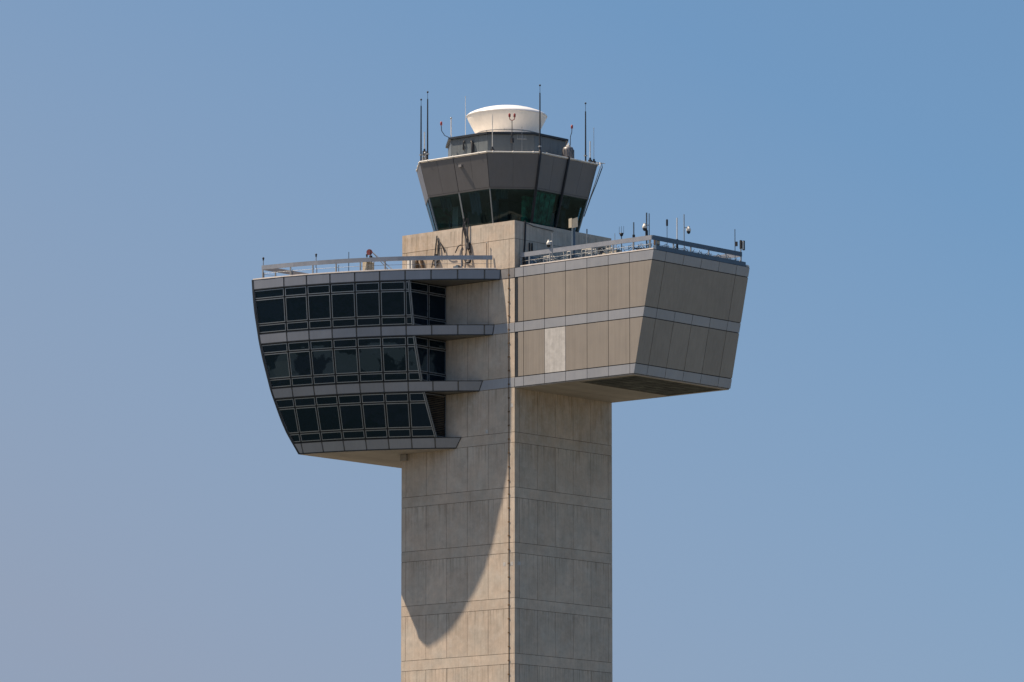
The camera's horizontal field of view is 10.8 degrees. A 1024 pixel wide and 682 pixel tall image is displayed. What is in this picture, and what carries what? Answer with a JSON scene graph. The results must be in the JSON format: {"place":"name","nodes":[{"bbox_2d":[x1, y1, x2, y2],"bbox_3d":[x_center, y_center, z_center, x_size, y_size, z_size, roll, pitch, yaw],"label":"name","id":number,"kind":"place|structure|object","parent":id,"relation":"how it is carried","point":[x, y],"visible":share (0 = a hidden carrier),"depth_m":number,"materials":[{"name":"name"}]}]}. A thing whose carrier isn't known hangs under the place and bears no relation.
{"place":"outdoors","nodes":[
{"label":"outdoors","id":0,"kind":"place"},
{"bbox_2d":[0,0,1023,681],"label":"sky","id":1,"kind":"structure","parent":0,"point":[850,508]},
{"label":"ground","id":2,"kind":"structure","parent":0,"visible":0},
{"bbox_2d":[252,131,749,681],"bbox_3d":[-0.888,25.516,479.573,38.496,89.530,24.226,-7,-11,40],"label":"control tower","id":3,"kind":"structure","parent":2,"relation":"on","point":[474,403],"depth_m":481.96,"materials":[{"name":"concrete"}]},
{"bbox_2d":[255,287,286,333],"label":"window","id":4,"kind":"structure","parent":3,"relation":"in","point":[271,307],"depth_m":486.25,"materials":[{"name":"black glass"}]},
{"bbox_2d":[262,342,291,387],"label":"window","id":5,"kind":"structure","parent":3,"relation":"in","point":[276,355],"depth_m":486.01,"materials":[{"name":"black glass"}]},
{"bbox_2d":[265,268,308,275],"bbox_3d":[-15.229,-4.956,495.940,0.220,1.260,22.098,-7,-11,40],"label":"roof railing","id":6,"kind":"object","parent":3,"relation":"on","point":[278,270],"visible":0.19,"depth_m":489.75,"materials":[{"name":"metal"}]},
{"bbox_2d":[276,398,301,442],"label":"window","id":7,"kind":"structure","parent":3,"relation":"in","point":[287,406],"depth_m":486.25,"materials":[{"name":"black glass"}]},
{"bbox_2d":[284,286,308,330],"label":"window","id":8,"kind":"structure","parent":3,"relation":"in","point":[296,298],"depth_m":484.95,"materials":[{"name":"black glass"}]},
{"bbox_2d":[287,341,313,386],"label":"window","id":9,"kind":"structure","parent":3,"relation":"in","point":[299,352],"depth_m":484.95,"materials":[{"name":"black glass"}]},
{"bbox_2d":[294,396,321,442],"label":"window","id":10,"kind":"structure","parent":3,"relation":"in","point":[306,407],"depth_m":485.42,"materials":[{"name":"black glass"}]},
{"bbox_2d":[307,284,332,329],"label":"window","id":11,"kind":"structure","parent":3,"relation":"in","point":[319,302],"depth_m":484.00,"materials":[{"name":"black glass"}]},
{"bbox_2d":[310,339,336,384],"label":"window","id":12,"kind":"structure","parent":3,"relation":"in","point":[322,353],"depth_m":484.00,"materials":[{"name":"black glass"}]},
{"bbox_2d":[315,395,343,440],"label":"window","id":13,"kind":"structure","parent":3,"relation":"in","point":[328,413],"depth_m":484.47,"materials":[{"name":"black glass"}]},
{"bbox_2d":[330,283,356,327],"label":"window","id":14,"kind":"structure","parent":3,"relation":"in","point":[343,296],"depth_m":483.06,"materials":[{"name":"black glass"}]},
{"bbox_2d":[333,338,359,383],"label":"window","id":15,"kind":"structure","parent":3,"relation":"in","point":[345,350],"depth_m":483.18,"materials":[{"name":"black glass"}]},
{"bbox_2d":[338,394,365,439],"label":"window","id":16,"kind":"structure","parent":3,"relation":"in","point":[350,405],"depth_m":483.65,"materials":[{"name":"black glass"}]},
{"bbox_2d":[363,262,368,269],"bbox_3d":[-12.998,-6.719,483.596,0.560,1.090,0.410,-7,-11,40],"label":"equipment cabinet","id":17,"kind":"object","parent":3,"relation":"on","point":[365,265],"visible":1,"depth_m":483.42,"materials":[{"name":"beige metal"}]},
{"bbox_2d":[355,282,380,326],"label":"window","id":18,"kind":"structure","parent":3,"relation":"in","point":[368,297],"depth_m":482.35,"materials":[{"name":"black glass"}]},
{"bbox_2d":[357,337,383,382],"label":"window","id":19,"kind":"structure","parent":3,"relation":"in","point":[370,352],"depth_m":482.47,"materials":[{"name":"black glass"}]},
{"bbox_2d":[361,393,388,438],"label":"window","id":20,"kind":"structure","parent":3,"relation":"in","point":[374,410],"depth_m":483.06,"materials":[{"name":"black glass"}]},
{"bbox_2d":[262,255,491,277],"bbox_3d":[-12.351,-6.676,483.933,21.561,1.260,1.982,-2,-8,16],"label":"roof railing","id":21,"kind":"object","parent":3,"relation":"on","point":[397,258],"visible":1,"depth_m":482.92,"materials":[{"name":"metal"}]},
{"bbox_2d":[366,249,391,268],"bbox_3d":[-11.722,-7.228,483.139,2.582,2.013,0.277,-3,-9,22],"label":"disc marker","id":22,"kind":"object","parent":3,"relation":"on","point":[369,252],"visible":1,"depth_m":483.55,"materials":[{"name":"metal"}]},
{"bbox_2d":[380,281,406,325],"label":"window","id":23,"kind":"structure","parent":3,"relation":"in","point":[393,301],"depth_m":481.88,"materials":[{"name":"black glass"}]},
{"bbox_2d":[381,336,407,381],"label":"window","id":24,"kind":"structure","parent":3,"relation":"in","point":[395,356],"depth_m":481.88,"materials":[{"name":"black glass"}]},
{"bbox_2d":[384,392,411,437],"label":"window","id":25,"kind":"structure","parent":3,"relation":"in","point":[397,406],"depth_m":482.47,"materials":[{"name":"black glass"}]},
{"bbox_2d":[405,281,411,324],"bbox_3d":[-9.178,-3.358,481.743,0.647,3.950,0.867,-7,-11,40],"label":"window","id":26,"kind":"structure","parent":3,"relation":"in","point":[408,312],"depth_m":481.53,"materials":[{"name":"black glass"}]},
{"bbox_2d":[407,260,415,268],"bbox_3d":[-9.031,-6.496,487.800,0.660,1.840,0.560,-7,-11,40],"label":"equipment cabinet","id":27,"kind":"object","parent":3,"relation":"on","point":[413,262],"visible":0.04,"depth_m":487.69,"materials":[{"name":"white metal"}]},
{"bbox_2d":[406,336,419,380],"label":"window","id":28,"kind":"structure","parent":3,"relation":"in","point":[412,367],"depth_m":481.64,"materials":[{"name":"black glass"}]},
{"bbox_2d":[410,281,428,324],"bbox_3d":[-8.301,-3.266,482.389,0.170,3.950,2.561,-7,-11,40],"label":"window","id":29,"kind":"structure","parent":3,"relation":"in","point":[419,291],"depth_m":482.47,"materials":[{"name":"black glass"}]},
{"bbox_2d":[416,260,423,267],"bbox_3d":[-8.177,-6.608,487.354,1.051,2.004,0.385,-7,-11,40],"label":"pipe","id":30,"kind":"object","parent":3,"relation":"on","point":[417,263],"visible":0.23,"depth_m":487.47,"materials":[{"name":"grey metal"}]},
{"bbox_2d":[419,99,421,160],"bbox_3d":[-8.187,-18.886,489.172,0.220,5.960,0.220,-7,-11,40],"label":"whip antenna","id":31,"kind":"object","parent":3,"relation":"on","point":[420,154],"visible":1,"depth_m":489.10,"materials":[{"name":"black metal"}]},
{"bbox_2d":[415,336,427,380],"bbox_3d":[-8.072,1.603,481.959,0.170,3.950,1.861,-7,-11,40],"label":"window","id":32,"kind":"structure","parent":3,"relation":"in","point":[422,343],"depth_m":482.11,"materials":[{"name":"black glass"}]},
{"bbox_2d":[408,392,434,437],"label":"window","id":33,"kind":"structure","parent":3,"relation":"in","point":[421,427],"depth_m":482.23,"materials":[{"name":"black glass"}]},
{"bbox_2d":[422,152,426,160],"bbox_3d":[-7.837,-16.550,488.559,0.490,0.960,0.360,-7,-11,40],"label":"antenna bracket","id":34,"kind":"object","parent":3,"relation":"on","point":[423,157],"visible":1,"depth_m":488.49,"materials":[{"name":"grey metal"}]},
{"bbox_2d":[422,132,426,153],"bbox_3d":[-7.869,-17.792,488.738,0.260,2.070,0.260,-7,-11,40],"label":"rod antenna","id":35,"kind":"object","parent":34,"relation":"attached to","point":[423,151],"visible":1,"depth_m":488.65,"materials":[{"name":"white paint"}]},
{"bbox_2d":[426,91,428,159],"bbox_3d":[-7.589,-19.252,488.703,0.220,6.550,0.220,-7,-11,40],"label":"whip antenna","id":36,"kind":"object","parent":3,"relation":"on","point":[427,153],"visible":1,"depth_m":488.64,"materials":[{"name":"black metal"}]},
{"bbox_2d":[426,198,436,231],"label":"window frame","id":37,"kind":"structure","parent":3,"relation":"in","point":[427,206],"depth_m":491.02,"materials":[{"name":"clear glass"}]},
{"bbox_2d":[428,284,445,324],"bbox_3d":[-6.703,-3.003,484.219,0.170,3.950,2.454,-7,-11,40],"label":"window","id":38,"kind":"structure","parent":3,"relation":"in","point":[436,294],"depth_m":484.24,"materials":[{"name":"black glass"}]},
{"bbox_2d":[428,338,445,380],"bbox_3d":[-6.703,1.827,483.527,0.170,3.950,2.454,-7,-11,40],"label":"window","id":39,"kind":"structure","parent":3,"relation":"in","point":[436,348],"depth_m":483.53,"materials":[{"name":"black glass"}]},
{"bbox_2d":[431,236,445,267],"bbox_3d":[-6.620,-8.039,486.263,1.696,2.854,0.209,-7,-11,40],"label":"hanging cable","id":40,"kind":"object","parent":3,"relation":"hanging from","point":[437,239],"visible":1,"depth_m":486.37,"materials":[{"name":"black rubber"}]},
{"bbox_2d":[429,193,462,230],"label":"window","id":41,"kind":"structure","parent":3,"relation":"in","point":[458,193],"depth_m":488.27,"materials":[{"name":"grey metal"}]},
{"bbox_2d":[455,217,470,265],"bbox_3d":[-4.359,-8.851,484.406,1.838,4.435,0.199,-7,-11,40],"label":"hanging cable","id":42,"kind":"object","parent":3,"relation":"hanging from","point":[463,229],"visible":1,"depth_m":484.31,"materials":[{"name":"black rubber"}]},
{"bbox_2d":[465,96,465,134],"bbox_3d":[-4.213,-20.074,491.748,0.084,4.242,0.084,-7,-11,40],"label":"rod antenna","id":43,"kind":"object","parent":3,"relation":"on","point":[465,115],"visible":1,"depth_m":491.78,"materials":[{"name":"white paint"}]},
{"bbox_2d":[459,189,492,226],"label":"window frame","id":44,"kind":"structure","parent":3,"relation":"in","point":[489,189],"depth_m":486.01,"materials":[{"name":"metal"}]},
{"bbox_2d":[490,114,493,150],"bbox_3d":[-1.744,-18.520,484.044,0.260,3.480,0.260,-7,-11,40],"label":"rod antenna","id":45,"kind":"object","parent":3,"relation":"on","point":[491,149],"visible":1,"depth_m":483.97,"materials":[{"name":"white paint"}]},
{"bbox_2d":[466,105,546,132],"bbox_3d":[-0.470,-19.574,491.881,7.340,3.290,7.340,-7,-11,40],"label":"radome","id":46,"kind":"object","parent":3,"relation":"on","point":[525,120],"visible":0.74,"depth_m":489.14,"materials":[{"name":"white plastic"}]},
{"bbox_2d":[508,113,515,142],"bbox_3d":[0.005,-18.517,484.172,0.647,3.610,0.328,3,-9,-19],"label":"warning light","id":47,"kind":"object","parent":3,"relation":"on","point":[511,139],"visible":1,"depth_m":484.28,"materials":[{"name":"red plastic"}]},
{"bbox_2d":[490,189,534,222],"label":"window","id":48,"kind":"structure","parent":3,"relation":"in","point":[490,189],"depth_m":483.88,"materials":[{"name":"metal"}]},
{"bbox_2d":[526,256,536,264],"bbox_3d":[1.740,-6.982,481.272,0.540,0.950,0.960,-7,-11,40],"label":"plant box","id":49,"kind":"object","parent":3,"relation":"on","point":[531,260],"visible":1,"depth_m":481.01,"materials":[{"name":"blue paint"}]},
{"bbox_2d":[538,84,541,149],"bbox_3d":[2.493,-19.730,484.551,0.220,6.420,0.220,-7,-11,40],"label":"whip antenna","id":50,"kind":"object","parent":3,"relation":"on","point":[539,146],"visible":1,"depth_m":484.49,"materials":[{"name":"black metal"}]},
{"bbox_2d":[546,233,552,260],"bbox_3d":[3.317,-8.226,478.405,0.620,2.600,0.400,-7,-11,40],"label":"security camera","id":51,"kind":"object","parent":3,"relation":"on","point":[548,243],"visible":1,"depth_m":478.35,"materials":[{"name":"white paint"}]},
{"bbox_2d":[532,254,569,262],"bbox_3d":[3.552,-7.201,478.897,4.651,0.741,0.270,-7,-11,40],"label":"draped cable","id":52,"kind":"object","parent":3,"relation":"on","point":[553,257],"visible":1,"depth_m":478.56,"materials":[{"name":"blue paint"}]},
{"bbox_2d":[562,143,573,158],"bbox_3d":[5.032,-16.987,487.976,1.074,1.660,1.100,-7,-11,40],"label":"rooftop unit","id":53,"kind":"object","parent":3,"relation":"on","point":[568,150],"visible":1,"depth_m":487.56,"materials":[{"name":"white paint"}]},
{"bbox_2d":[569,217,577,257],"bbox_3d":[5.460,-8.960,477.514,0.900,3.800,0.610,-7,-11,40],"label":"panel antenna","id":54,"kind":"object","parent":3,"relation":"on","point":[573,223],"visible":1,"depth_m":477.52,"materials":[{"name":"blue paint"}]},
{"bbox_2d":[577,199,587,231],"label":"window","id":55,"kind":"structure","parent":3,"relation":"in","point":[587,199],"depth_m":489.23,"materials":[{"name":"glass"}]},
{"bbox_2d":[584,102,586,160],"bbox_3d":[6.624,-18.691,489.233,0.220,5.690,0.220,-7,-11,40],"label":"whip antenna","id":56,"kind":"object","parent":3,"relation":"on","point":[585,155],"visible":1,"depth_m":489.19,"materials":[{"name":"black metal"}]},
{"bbox_2d":[520,235,651,265],"bbox_3d":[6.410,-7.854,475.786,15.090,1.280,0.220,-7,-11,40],"label":"roof railing","id":57,"kind":"object","parent":3,"relation":"on","point":[589,245],"visible":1,"depth_m":475.62,"materials":[{"name":"metal"}]},
{"bbox_2d":[581,248,594,256],"bbox_3d":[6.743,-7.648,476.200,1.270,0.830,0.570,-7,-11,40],"label":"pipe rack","id":58,"kind":"object","parent":3,"relation":"on","point":[586,250],"visible":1,"depth_m":476.37,"materials":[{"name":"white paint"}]},
{"bbox_2d":[577,246,619,256],"bbox_3d":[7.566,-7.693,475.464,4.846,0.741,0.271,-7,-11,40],"label":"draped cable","id":59,"kind":"object","parent":3,"relation":"on","point":[608,252],"visible":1,"depth_m":475.34,"materials":[{"name":"grey paint"}]},
{"bbox_2d":[598,247,620,254],"bbox_3d":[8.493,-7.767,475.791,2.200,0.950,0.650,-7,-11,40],"label":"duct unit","id":60,"kind":"object","parent":3,"relation":"on","point":[600,248],"visible":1,"depth_m":476.03,"materials":[{"name":"grey metal"}]},
{"bbox_2d":[623,243,651,250],"bbox_3d":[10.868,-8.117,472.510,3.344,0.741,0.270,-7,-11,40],"label":"draped cable","id":61,"kind":"object","parent":3,"relation":"on","point":[638,247],"visible":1,"depth_m":472.42,"materials":[{"name":"grey paint"}]},
{"bbox_2d":[642,213,649,234],"bbox_3d":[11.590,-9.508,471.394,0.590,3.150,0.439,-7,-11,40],"label":"security camera","id":62,"kind":"object","parent":3,"relation":"on","point":[644,226],"visible":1,"depth_m":471.39,"materials":[{"name":"white paint"}]},
{"bbox_2d":[645,213,647,248],"bbox_3d":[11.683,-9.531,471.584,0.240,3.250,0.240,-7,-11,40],"label":"rod antenna","id":63,"kind":"object","parent":3,"relation":"on","point":[646,232],"visible":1,"depth_m":471.49,"materials":[{"name":"blue paint"}]},
{"bbox_2d":[676,218,677,248],"bbox_3d":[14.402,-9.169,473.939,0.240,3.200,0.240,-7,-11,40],"label":"rod antenna","id":64,"kind":"object","parent":3,"relation":"on","point":[677,233],"visible":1,"depth_m":473.94,"materials":[{"name":"white paint"}]},
{"bbox_2d":[684,214,690,249],"bbox_3d":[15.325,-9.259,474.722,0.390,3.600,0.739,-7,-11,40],"label":"security camera","id":65,"kind":"object","parent":3,"relation":"on","point":[688,229],"visible":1,"depth_m":474.73,"materials":[{"name":"white paint"}]},
{"bbox_2d":[652,235,741,260],"bbox_3d":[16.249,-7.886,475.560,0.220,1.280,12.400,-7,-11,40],"label":"roof railing","id":66,"kind":"object","parent":3,"relation":"on","point":[694,245],"visible":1,"depth_m":475.44,"materials":[{"name":"grey metal"}]},
{"bbox_2d":[717,254,739,257],"bbox_3d":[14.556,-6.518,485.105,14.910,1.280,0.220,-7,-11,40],"label":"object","id":67,"kind":"object","parent":3,"relation":"on","point":[731,256],"visible":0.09,"depth_m":481.04,"materials":[{"name":"metal"}]},
{"bbox_2d":[735,240,744,251],"bbox_3d":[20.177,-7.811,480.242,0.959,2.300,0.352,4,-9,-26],"label":"sector antenna","id":68,"kind":"object","parent":3,"relation":"on","point":[742,245],"visible":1,"depth_m":480.30,"materials":[{"name":"grey plastic"}]}
]}

